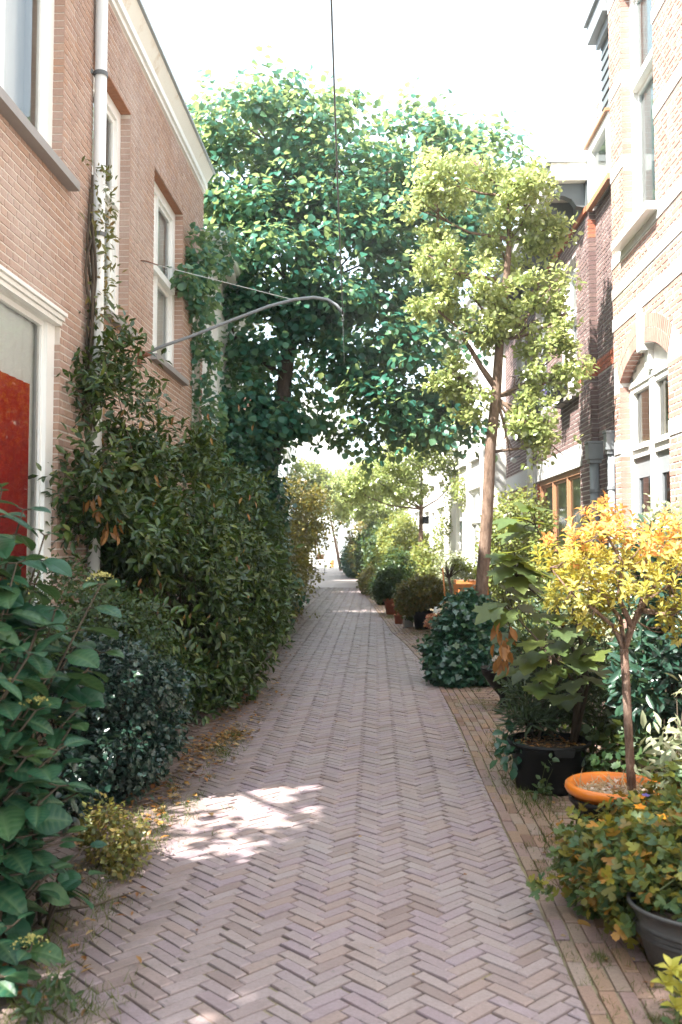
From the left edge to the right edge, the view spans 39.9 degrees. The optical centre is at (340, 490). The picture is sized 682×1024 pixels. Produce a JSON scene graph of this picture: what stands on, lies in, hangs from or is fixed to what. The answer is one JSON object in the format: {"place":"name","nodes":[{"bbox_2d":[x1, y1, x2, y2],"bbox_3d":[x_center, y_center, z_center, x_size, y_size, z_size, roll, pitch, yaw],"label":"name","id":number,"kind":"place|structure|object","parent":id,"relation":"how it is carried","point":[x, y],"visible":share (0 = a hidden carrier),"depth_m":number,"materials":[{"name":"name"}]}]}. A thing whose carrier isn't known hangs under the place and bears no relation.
{"place":"outdoors","nodes":[
{"label":"outdoors","id":0,"kind":"place"},
{"bbox_2d":[202,230,259,587],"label":"row house","id":1,"kind":"structure","parent":0,"point":[216,333],"depth_m":15.47,"materials":[{"name":"brick"}]},
{"bbox_2d":[36,622,550,932],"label":"ground","id":2,"kind":"structure","parent":0,"point":[462,736],"depth_m":7.16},
{"bbox_2d":[0,547,177,778],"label":"shrub","id":3,"kind":"object","parent":2,"relation":"on","point":[105,600],"visible":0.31,"depth_m":6.74,"materials":[{"name":"green plant"}]},
{"bbox_2d":[0,0,215,745],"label":"brick house","id":4,"kind":"structure","parent":2,"relation":"on","point":[158,160],"depth_m":7.86,"materials":[{"name":"brown brick"}]},
{"bbox_2d":[0,371,29,635],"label":"red door","id":5,"kind":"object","parent":4,"relation":"attached to","point":[14,419],"visible":0.62,"depth_m":6.80,"materials":[{"name":"wood"}]},
{"bbox_2d":[0,289,57,662],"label":"door frame","id":6,"kind":"structure","parent":4,"relation":"in","point":[27,351],"depth_m":7.21,"materials":[{"name":"white paint"}]},
{"bbox_2d":[0,0,79,191],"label":"window","id":7,"kind":"structure","parent":4,"relation":"in","point":[15,15],"depth_m":7.37,"materials":[{"name":"white paint"}]},
{"bbox_2d":[87,0,107,617],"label":"drainpipe","id":8,"kind":"object","parent":4,"relation":"attached to","point":[100,73],"visible":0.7,"depth_m":8.27,"materials":[{"name":"metal"}]},
{"bbox_2d":[79,156,127,430],"bbox_3d":[-2.095,-1.685,8.309,0.390,2.385,0.869,0,-3,2],"label":"climbing vine","id":9,"kind":"object","parent":8,"relation":"attached to","point":[91,235],"visible":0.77,"depth_m":8.11,"materials":[{"name":"green plant"}]},
{"bbox_2d":[87,69,137,337],"bbox_3d":[-2.254,-2.733,8.936,0.302,2.320,1.470,0,-3,2],"label":"window","id":10,"kind":"structure","parent":4,"relation":"in","point":[113,117],"depth_m":9.44,"materials":[{"name":"white paint"}]},
{"bbox_2d":[150,181,188,385],"bbox_3d":[-2.164,-2.528,11.397,0.302,2.240,1.790,0,-3,2],"label":"window","id":11,"kind":"structure","parent":4,"relation":"in","point":[164,216],"depth_m":11.87,"materials":[{"name":"white paint"}]},
{"bbox_2d":[164,222,250,536],"bbox_3d":[-1.948,-1.612,12.931,0.950,4.742,2.618,-1,-3,12],"label":"climbing ivy","id":12,"kind":"object","parent":4,"relation":"attached to","point":[197,286],"visible":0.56,"depth_m":12.80,"materials":[{"name":"green plant"}]},
{"bbox_2d":[140,260,289,298],"bbox_3d":[-1.329,-2.232,9.957,1.672,0.462,0.024,0,-3,4],"label":"stay wire","id":13,"kind":"object","parent":4,"relation":"attached to","point":[145,261],"visible":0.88,"depth_m":9.96,"materials":[{"name":"metal"}]},
{"bbox_2d":[137,296,343,367],"bbox_3d":[-1.065,-1.679,9.902,2.199,0.741,0.120,0,-3,2],"label":"curved pole","id":14,"kind":"object","parent":4,"relation":"attached to","point":[147,354],"visible":0.89,"depth_m":9.90,"materials":[{"name":"metal"}]},
{"bbox_2d":[330,0,342,312],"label":"cable","id":15,"kind":"object","parent":14,"relation":"attached to","point":[332,32],"visible":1,"depth_m":5.97,"materials":[{"name":"metal"}]},
{"bbox_2d":[28,299,309,737],"bbox_3d":[-1.549,0.408,9.463,2.298,3.871,5.072,0,-3,2],"label":"laurel hedge","id":16,"kind":"object","parent":2,"relation":"on","point":[167,548],"visible":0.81,"depth_m":8.36,"materials":[{"name":"green plant"}]},
{"bbox_2d":[83,495,123,545],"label":"dead leaves","id":17,"kind":"object","parent":16,"relation":"attached to","point":[98,515],"visible":0.99,"depth_m":7.39,"materials":[{"name":"plant"}]},
{"bbox_2d":[196,461,300,660],"bbox_3d":[-1.405,1.025,14.591,1.659,3.122,5.708,0,-3,2],"label":"shrub","id":18,"kind":"object","parent":2,"relation":"on","point":[278,522],"visible":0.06,"depth_m":14.21,"materials":[{"name":"green plant"}]},
{"bbox_2d":[277,447,291,482],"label":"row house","id":19,"kind":"structure","parent":2,"relation":"on","point":[284,473],"depth_m":49.96,"materials":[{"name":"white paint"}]},
{"bbox_2d":[338,544,357,577],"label":"shrub","id":20,"kind":"object","parent":2,"relation":"on","point":[345,566],"visible":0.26,"depth_m":45.05,"materials":[{"name":"green plant"}]},
{"bbox_2d":[344,519,377,571],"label":"shrub","id":21,"kind":"object","parent":2,"relation":"on","point":[351,544],"visible":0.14,"depth_m":41.48,"materials":[{"name":"green plant"}]},
{"bbox_2d":[440,295,507,607],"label":"row house","id":22,"kind":"structure","parent":2,"relation":"on","point":[465,524],"depth_m":22.41,"materials":[{"name":"white paint"}]},
{"bbox_2d":[431,468,466,579],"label":"climbing plant","id":23,"kind":"object","parent":22,"relation":"attached to","point":[439,546],"visible":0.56,"depth_m":26.19,"materials":[{"name":"green plant"}]},
{"bbox_2d":[456,435,466,469],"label":"window","id":24,"kind":"structure","parent":22,"relation":"in","point":[464,463],"depth_m":24.09,"materials":[{"name":"white paint"}]},
{"bbox_2d":[460,521,462,574],"bbox_3d":[3.202,1.885,24.434,0.065,2.180,1.000,0,-3,-1],"label":"door","id":25,"kind":"structure","parent":22,"relation":"in","point":[461,532],"depth_m":24.71,"materials":[{"name":"white paint"}]},
{"bbox_2d":[467,372,479,462],"bbox_3d":[3.153,-1.715,21.877,0.257,2.070,1.260,0,-3,-1],"label":"window","id":26,"kind":"structure","parent":22,"relation":"in","point":[474,458],"depth_m":22.24,"materials":[{"name":"white paint"}]},
{"bbox_2d":[470,488,479,565],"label":"window","id":27,"kind":"structure","parent":22,"relation":"in","point":[475,522],"depth_m":22.84,"materials":[{"name":"glass"}]},
{"bbox_2d":[363,591,681,1023],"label":"border strip","id":28,"kind":"object","parent":2,"relation":"on","point":[560,915],"visible":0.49,"depth_m":4.14,"materials":[{"name":"brick"}]},
{"bbox_2d":[383,598,394,614],"bbox_3d":[1.151,2.638,21.360,0.410,0.371,0.410,0,-3,2],"label":"plant pot","id":29,"kind":"object","parent":28,"relation":"on","point":[389,606],"visible":0.5,"depth_m":21.23,"materials":[{"name":"ceramic"}]},
{"bbox_2d":[367,544,416,603],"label":"potted shrub","id":30,"kind":"object","parent":29,"relation":"in","point":[382,585],"visible":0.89,"depth_m":21.39,"materials":[{"name":"green plant"}]},
{"bbox_2d":[394,614,402,623],"bbox_3d":[1.160,2.588,18.857,0.200,0.196,0.200,0,-3,2],"label":"plant pot","id":31,"kind":"object","parent":28,"relation":"on","point":[398,619],"visible":0.74,"depth_m":18.78,"materials":[{"name":"ceramic"}]},
{"bbox_2d":[650,954,681,1015],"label":"euonymus","id":32,"kind":"object","parent":28,"relation":"on","point":[669,980],"visible":1,"depth_m":3.08,"materials":[{"name":"yellow plant"}]},
{"bbox_2d":[659,976,681,1023],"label":"shrub","id":33,"kind":"object","parent":28,"relation":"on","point":[677,1019],"visible":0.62,"depth_m":3.17,"materials":[{"name":"green plant"}]},
{"bbox_2d":[479,0,614,648],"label":"brick house","id":34,"kind":"structure","parent":2,"relation":"on","point":[588,413],"depth_m":12.71,"materials":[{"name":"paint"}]},
{"bbox_2d":[509,487,527,546],"bbox_3d":[3.662,0.892,18.942,0.142,1.800,2.665,0,-3,2],"label":"window","id":35,"kind":"structure","parent":34,"relation":"in","point":[525,489],"depth_m":19.31,"materials":[{"name":"grey wood"}]},
{"bbox_2d":[526,440,532,561],"bbox_3d":[3.447,0.240,17.109,0.035,2.700,0.620,0,-3,2],"label":"drainpipe","id":36,"kind":"object","parent":34,"relation":"attached to","point":[530,473],"visible":0.24,"depth_m":17.15,"materials":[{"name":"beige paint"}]},
{"bbox_2d":[532,305,548,423],"bbox_3d":[3.483,-2.191,16.154,0.297,2.050,1.290,0,-3,2],"label":"window","id":37,"kind":"structure","parent":34,"relation":"in","point":[544,408],"depth_m":16.54,"materials":[{"name":"white paint"}]},
{"bbox_2d":[539,468,580,586],"bbox_3d":[3.512,0.664,14.801,0.142,1.800,3.465,0,-3,2],"label":"window","id":38,"kind":"structure","parent":34,"relation":"in","point":[564,494],"depth_m":14.99,"materials":[{"name":"brown wood"}]},
{"bbox_2d":[554,264,579,408],"bbox_3d":[3.735,-2.328,13.847,0.970,2.070,1.290,0,-3,2],"label":"window","id":39,"kind":"structure","parent":34,"relation":"in","point":[571,300],"depth_m":14.24,"materials":[{"name":"white paint"}]},
{"bbox_2d":[584,441,602,609],"bbox_3d":[3.236,0.831,11.923,0.208,2.910,0.208,0,-3,2],"label":"drainpipe","id":40,"kind":"object","parent":34,"relation":"attached to","point":[593,453],"visible":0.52,"depth_m":11.91,"materials":[{"name":"metal"}]},
{"bbox_2d":[584,107,610,211],"bbox_3d":[3.434,-4.197,12.002,0.390,0.880,1.180,0,-3,2],"label":"window","id":41,"kind":"structure","parent":34,"relation":"in","point":[597,146],"depth_m":12.16,"materials":[{"name":"white paint"}]},
{"bbox_2d":[602,430,617,640],"bbox_3d":[3.273,0.766,11.284,0.174,2.970,0.174,0,-3,2],"label":"drainpipe","id":42,"kind":"object","parent":34,"relation":"attached to","point":[608,439],"visible":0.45,"depth_m":11.29,"materials":[{"name":"metal"}]},
{"bbox_2d":[0,587,590,1023],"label":"path","id":43,"kind":"structure","parent":0,"point":[274,907],"depth_m":4.57,"materials":[{"name":"brick"}]},
{"bbox_2d":[11,946,83,1023],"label":"weed","id":44,"kind":"object","parent":43,"relation":"on","point":[58,991],"visible":0.98,"depth_m":3.27,"materials":[{"name":"green plant"}]},
{"bbox_2d":[0,483,123,1005],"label":"hydrangea","id":45,"kind":"object","parent":43,"relation":"on","point":[29,707],"visible":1,"depth_m":3.84,"materials":[{"name":"green plant"}]},
{"bbox_2d":[14,730,111,846],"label":"shrub","id":46,"kind":"object","parent":43,"relation":"on","point":[70,773],"visible":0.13,"depth_m":5.48,"materials":[{"name":"green plant"}]},
{"bbox_2d":[2,824,146,1016],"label":"fallen leaves","id":47,"kind":"object","parent":43,"relation":"on","point":[84,956],"visible":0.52,"depth_m":3.90,"materials":[{"name":"brown plant"}]},
{"bbox_2d":[76,790,153,883],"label":"shrub","id":48,"kind":"object","parent":43,"relation":"on","point":[127,853],"visible":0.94,"depth_m":4.76,"materials":[{"name":"green plant"}]},
{"bbox_2d":[39,619,201,807],"bbox_3d":[-1.519,1.474,6.316,1.128,1.189,1.405,0,-3,2],"label":"holly bush","id":49,"kind":"object","parent":43,"relation":"on","point":[137,714],"visible":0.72,"depth_m":6.04,"materials":[{"name":"green plant"}]},
{"bbox_2d":[0,723,248,1023],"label":"grass","id":50,"kind":"structure","parent":43,"relation":"on","point":[102,908],"depth_m":4.03,"materials":[{"name":"plant"}]},
{"bbox_2d":[31,610,308,929],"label":"fallen leaves","id":51,"kind":"object","parent":43,"relation":"on","point":[189,769],"depth_m":6.93,"materials":[{"name":"plant"}]},
{"bbox_2d":[277,470,349,622],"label":"shrub","id":52,"kind":"object","parent":43,"relation":"on","point":[311,531],"visible":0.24,"depth_m":21.40,"materials":[{"name":"green plant"}]},
{"bbox_2d":[182,45,540,496],"bbox_3d":[0.221,-2.549,16.817,7.186,10.249,4.524,1,-3,-12],"label":"linden tree","id":53,"kind":"object","parent":43,"relation":"on","point":[268,214],"visible":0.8,"depth_m":16.08,"materials":[{"name":"green plant"}]},
{"bbox_2d":[204,431,310,633],"bbox_3d":[-1.640,0.879,15.192,1.746,3.521,3.798,-1,-3,13],"label":"climbing ivy","id":54,"kind":"object","parent":53,"relation":"attached to","point":[278,490],"visible":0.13,"depth_m":15.82,"materials":[{"name":"green plant"}]},
{"bbox_2d":[289,390,345,475],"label":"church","id":55,"kind":"structure","parent":0,"point":[331,460],"depth_m":100.48,"materials":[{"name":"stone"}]},
{"bbox_2d":[305,450,313,474],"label":"window","id":56,"kind":"structure","parent":55,"relation":"in","point":[309,455],"depth_m":100.47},
{"bbox_2d":[307,569,357,587],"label":"path end","id":57,"kind":"structure","parent":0,"point":[336,578],"depth_m":40.09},
{"bbox_2d":[288,456,345,570],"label":"street tree","id":58,"kind":"object","parent":57,"relation":"on","point":[323,475],"visible":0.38,"depth_m":53.38,"materials":[{"name":"green plant"}]},
{"bbox_2d":[324,467,383,528],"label":"street tree","id":59,"kind":"object","parent":57,"relation":"on","point":[338,516],"visible":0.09,"depth_m":42.74,"materials":[{"name":"green plant"}]},
{"bbox_2d":[325,455,419,532],"bbox_3d":[1.230,1.093,33.874,3.736,4.844,2.295,0,-3,2],"label":"street tree","id":60,"kind":"object","parent":57,"relation":"on","point":[370,508],"visible":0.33,"depth_m":33.59,"materials":[{"name":"green plant"}]},
{"bbox_2d":[289,478,377,565],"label":"building","id":61,"kind":"structure","parent":0,"point":[340,538],"depth_m":63.92,"materials":[{"name":"white paint"}]},
{"bbox_2d":[316,508,328,550],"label":"window","id":62,"kind":"structure","parent":61,"relation":"in","point":[327,542],"depth_m":63.94,"materials":[{"name":"glass"}]},
{"bbox_2d":[338,522,350,550],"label":"window","id":63,"kind":"structure","parent":61,"relation":"in","point":[341,540],"depth_m":63.91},
{"bbox_2d":[141,0,601,472],"label":"sky","id":64,"kind":"structure","parent":0,"point":[534,57],"materials":[{"name":"white"}]},
{"bbox_2d":[401,385,421,547],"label":"row house","id":65,"kind":"structure","parent":0,"point":[415,512],"depth_m":37.21,"materials":[{"name":"white paint"}]},
{"bbox_2d":[422,371,446,580],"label":"row house","id":66,"kind":"structure","parent":0,"point":[431,510],"depth_m":30.07,"materials":[{"name":"white paint"}]},
{"bbox_2d":[404,604,679,997],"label":"pavement","id":67,"kind":"structure","parent":0,"point":[488,696],"depth_m":8.51,"materials":[{"name":"brick"}]},
{"bbox_2d":[356,562,377,595],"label":"shrub","id":68,"kind":"object","parent":67,"relation":"on","point":[363,577],"visible":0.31,"depth_m":29.07,"materials":[{"name":"green plant"}]},
{"bbox_2d":[346,512,404,583],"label":"shrub","id":69,"kind":"object","parent":67,"relation":"on","point":[364,554],"visible":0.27,"depth_m":31.88,"materials":[{"name":"green plant"}]},
{"bbox_2d":[329,421,458,575],"bbox_3d":[1.580,0.192,24.950,3.790,5.660,2.230,0,-3,2],"label":"street tree","id":70,"kind":"object","parent":67,"relation":"on","point":[362,483],"visible":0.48,"depth_m":24.73,"materials":[{"name":"green plant"}]},
{"bbox_2d":[370,505,442,590],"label":"shrub","id":71,"kind":"object","parent":67,"relation":"on","point":[408,536],"visible":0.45,"depth_m":25.98,"materials":[{"name":"green plant"}]},
{"bbox_2d":[413,610,432,629],"bbox_3d":[1.550,2.452,17.748,0.400,0.346,0.400,0,-3,2],"label":"plant pot","id":72,"kind":"object","parent":67,"relation":"on","point":[419,618],"visible":0.7,"depth_m":17.59,"materials":[{"name":"black plastic"}]},
{"bbox_2d":[392,572,449,617],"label":"potted shrub","id":73,"kind":"object","parent":72,"relation":"in","point":[414,598],"visible":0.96,"depth_m":17.56,"materials":[{"name":"green plant"}]},
{"bbox_2d":[431,553,476,594],"bbox_3d":[1.882,1.754,15.186,0.826,1.471,0.583,0,-3,2],"label":"standard tree","id":74,"kind":"object","parent":67,"relation":"on","point":[455,565],"visible":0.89,"depth_m":15.13,"materials":[{"name":"green plant"}]},
{"bbox_2d":[410,585,515,688],"bbox_3d":[1.466,1.756,11.114,1.297,1.260,1.333,0,-3,2],"label":"ivy mound","id":75,"kind":"object","parent":67,"relation":"on","point":[455,651],"visible":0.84,"depth_m":10.76,"materials":[{"name":"green plant"}]},
{"bbox_2d":[453,584,475,596],"bbox_3d":[2.138,2.063,16.044,0.470,0.937,0.530,0,-3,2],"label":"garden chair","id":76,"kind":"object","parent":67,"relation":"on","point":[456,587],"visible":0.07,"depth_m":15.81,"materials":[{"name":"orange wood"}]},
{"bbox_2d":[432,538,506,626],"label":"shrub","id":77,"kind":"object","parent":67,"relation":"on","point":[444,558],"visible":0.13,"depth_m":21.28,"materials":[{"name":"green plant"}]},
{"bbox_2d":[454,579,488,594],"bbox_3d":[2.374,2.107,17.035,0.600,0.956,0.600,0,-3,2],"label":"garden table","id":78,"kind":"object","parent":67,"relation":"on","point":[461,581],"visible":0.24,"depth_m":16.77,"materials":[{"name":"orange wood"}]},
{"bbox_2d":[382,614,583,901],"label":"grass","id":79,"kind":"structure","parent":67,"relation":"on","point":[519,789],"depth_m":5.92,"materials":[{"name":"plant"}]},
{"bbox_2d":[391,142,599,601],"bbox_3d":[1.848,-1.049,11.514,2.456,6.662,1.629,0,-3,2],"label":"street tree","id":80,"kind":"object","parent":67,"relation":"on","point":[525,185],"visible":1,"depth_m":11.31,"materials":[{"name":"green plant"}]},
{"bbox_2d":[480,664,528,708],"bbox_3d":[1.674,1.965,9.352,0.564,0.396,0.564,0,-3,2],"label":"plant bowl","id":81,"kind":"object","parent":67,"relation":"on","point":[489,676],"visible":0.26,"depth_m":9.25,"materials":[{"name":"black plastic"}]},
{"bbox_2d":[470,475,573,649],"bbox_3d":[2.739,1.120,13.930,1.611,2.670,2.544,0,-3,2],"label":"shrub","id":82,"kind":"object","parent":67,"relation":"on","point":[525,552],"visible":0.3,"depth_m":13.84,"materials":[{"name":"green plant"}]},
{"bbox_2d":[525,753,559,800],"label":"seedling","id":83,"kind":"object","parent":67,"relation":"on","point":[541,787],"visible":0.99,"depth_m":5.97,"materials":[{"name":"green plant"}]},
{"bbox_2d":[507,731,591,795],"bbox_3d":[1.399,1.835,6.312,0.564,0.321,0.599,0,-3,2],"label":"plant tub","id":84,"kind":"object","parent":67,"relation":"on","point":[530,766],"visible":0.77,"depth_m":6.12,"materials":[{"name":"black plastic"}]},
{"bbox_2d":[490,719,524,779],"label":"shrub","id":85,"kind":"object","parent":84,"relation":"in","point":[507,750],"visible":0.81,"depth_m":6.29,"materials":[{"name":"green plant"}]},
{"bbox_2d":[472,501,612,744],"bbox_3d":[1.353,0.893,6.240,0.977,1.652,0.594,0,-3,2],"label":"maple sapling","id":86,"kind":"object","parent":84,"relation":"in","point":[517,575],"visible":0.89,"depth_m":6.17,"materials":[{"name":"green plant"}]},
{"bbox_2d":[515,734,585,747],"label":"dry leaves in tub","id":87,"kind":"object","parent":84,"relation":"in","point":[561,743],"visible":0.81,"depth_m":6.34,"materials":[{"name":"brown plant"}]},
{"bbox_2d":[490,580,631,754],"bbox_3d":[1.566,1.264,6.815,1.285,1.238,0.921,2,-4,-29],"label":"oleander","id":88,"kind":"object","parent":84,"relation":"in","point":[539,716],"visible":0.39,"depth_m":6.59,"materials":[{"name":"green plant"}]},
{"bbox_2d":[443,685,677,1023],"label":"grass","id":89,"kind":"structure","parent":67,"relation":"on","point":[559,888],"depth_m":3.74,"materials":[{"name":"plant"}]},
{"bbox_2d":[463,719,680,1020],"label":"fallen leaves","id":90,"kind":"object","parent":67,"relation":"on","point":[651,983],"visible":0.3,"depth_m":3.70,"materials":[{"name":"brown plant"}]},
{"bbox_2d":[540,493,681,707],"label":"shrub","id":91,"kind":"object","parent":67,"relation":"on","point":[648,515],"visible":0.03,"depth_m":8.02,"materials":[{"name":"plant"}]},
{"bbox_2d":[568,793,654,824],"bbox_3d":[1.421,1.750,4.863,0.472,0.331,0.472,0,-3,2],"label":"plant pot","id":92,"kind":"object","parent":67,"relation":"on","point":[591,808],"visible":0.11,"depth_m":4.74,"materials":[{"name":"black plastic"}]},
{"bbox_2d":[564,771,660,807],"bbox_3d":[1.421,1.614,4.870,0.508,0.192,0.508,0,-3,2],"label":"plant bowl","id":93,"kind":"object","parent":92,"relation":"in","point":[584,795],"visible":0.38,"depth_m":4.91,"materials":[{"name":"ceramic"}]},
{"bbox_2d":[531,491,681,790],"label":"azalea standard","id":94,"kind":"object","parent":93,"relation":"in","point":[667,552],"visible":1,"depth_m":4.86,"materials":[{"name":"yellow plant"}]},
{"bbox_2d":[564,767,653,807],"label":"straw mulch","id":95,"kind":"object","parent":93,"relation":"in","point":[620,787],"visible":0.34,"depth_m":4.95,"materials":[{"name":"wood"}]},
{"bbox_2d":[550,638,681,779],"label":"ground cover","id":96,"kind":"object","parent":67,"relation":"on","point":[615,732],"visible":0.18,"depth_m":6.16,"materials":[{"name":"green plant"}]},
{"bbox_2d":[595,513,681,749],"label":"rhododendron","id":97,"kind":"object","parent":67,"relation":"on","point":[659,659],"visible":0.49,"depth_m":5.67,"materials":[{"name":"green plant"}]},
{"bbox_2d":[626,891,681,980],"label":"zinc tub","id":98,"kind":"object","parent":67,"relation":"on","point":[658,933],"visible":0.67,"depth_m":3.54,"materials":[{"name":"metal"}]},
{"bbox_2d":[525,753,681,949],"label":"columbine","id":99,"kind":"object","parent":98,"relation":"in","point":[619,855],"visible":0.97,"depth_m":3.91,"materials":[{"name":"green plant"}]},
{"bbox_2d":[633,794,666,818],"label":"poppy flower","id":100,"kind":"object","parent":99,"relation":"on","point":[640,806],"visible":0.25,"depth_m":4.11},
{"bbox_2d":[634,673,681,803],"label":"shrub","id":101,"kind":"object","parent":67,"relation":"on","point":[675,742],"visible":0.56,"depth_m":4.55,"materials":[{"name":"green plant"}]},
{"bbox_2d":[538,375,569,408],"bbox_3d":[3.175,-1.491,14.013,0.499,0.514,0.798,0,-3,2],"label":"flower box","id":102,"kind":"object","parent":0,"point":[550,392],"visible":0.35,"depth_m":13.80,"materials":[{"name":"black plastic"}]},
{"bbox_2d":[571,100,600,154],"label":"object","id":103,"kind":"object","parent":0,"point":[595,113],"visible":0.22,"depth_m":13.19,"materials":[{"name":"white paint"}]},
{"bbox_2d":[514,843,671,1023],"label":"grass","id":104,"kind":"structure","parent":0,"point":[603,959],"depth_m":3.71,"materials":[{"name":"plant"}]},
{"bbox_2d":[607,0,681,630],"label":"brick house","id":105,"kind":"structure","parent":0,"point":[645,68],"depth_m":10.25,"materials":[{"name":"brick"}]},
{"bbox_2d":[611,0,658,251],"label":"window","id":106,"kind":"structure","parent":105,"relation":"in","point":[645,203],"depth_m":10.66,"materials":[{"name":"white paint"}]},
{"bbox_2d":[636,455,670,619],"bbox_3d":[3.541,0.853,10.397,0.320,2.460,0.680,0,-3,2],"label":"door","id":107,"kind":"structure","parent":105,"relation":"in","point":[643,465],"depth_m":10.61,"materials":[{"name":"grey paint"}]},
{"bbox_2d":[658,449,671,596],"bbox_3d":[3.373,0.807,9.544,0.045,2.457,0.674,0,-3,2],"label":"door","id":108,"kind":"structure","parent":105,"relation":"in","point":[663,456],"depth_m":9.80,"materials":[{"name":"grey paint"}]},
{"bbox_3d":[1.614,2.420,15.943,0.230,0.211,0.230,0,-3,2],"label":"plant pot","id":109,"kind":"object","parent":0,"visible":0},
{"bbox_2d":[423,613,439,628],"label":"potted plant","id":110,"kind":"object","parent":109,"relation":"in","point":[428,618],"visible":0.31,"depth_m":15.92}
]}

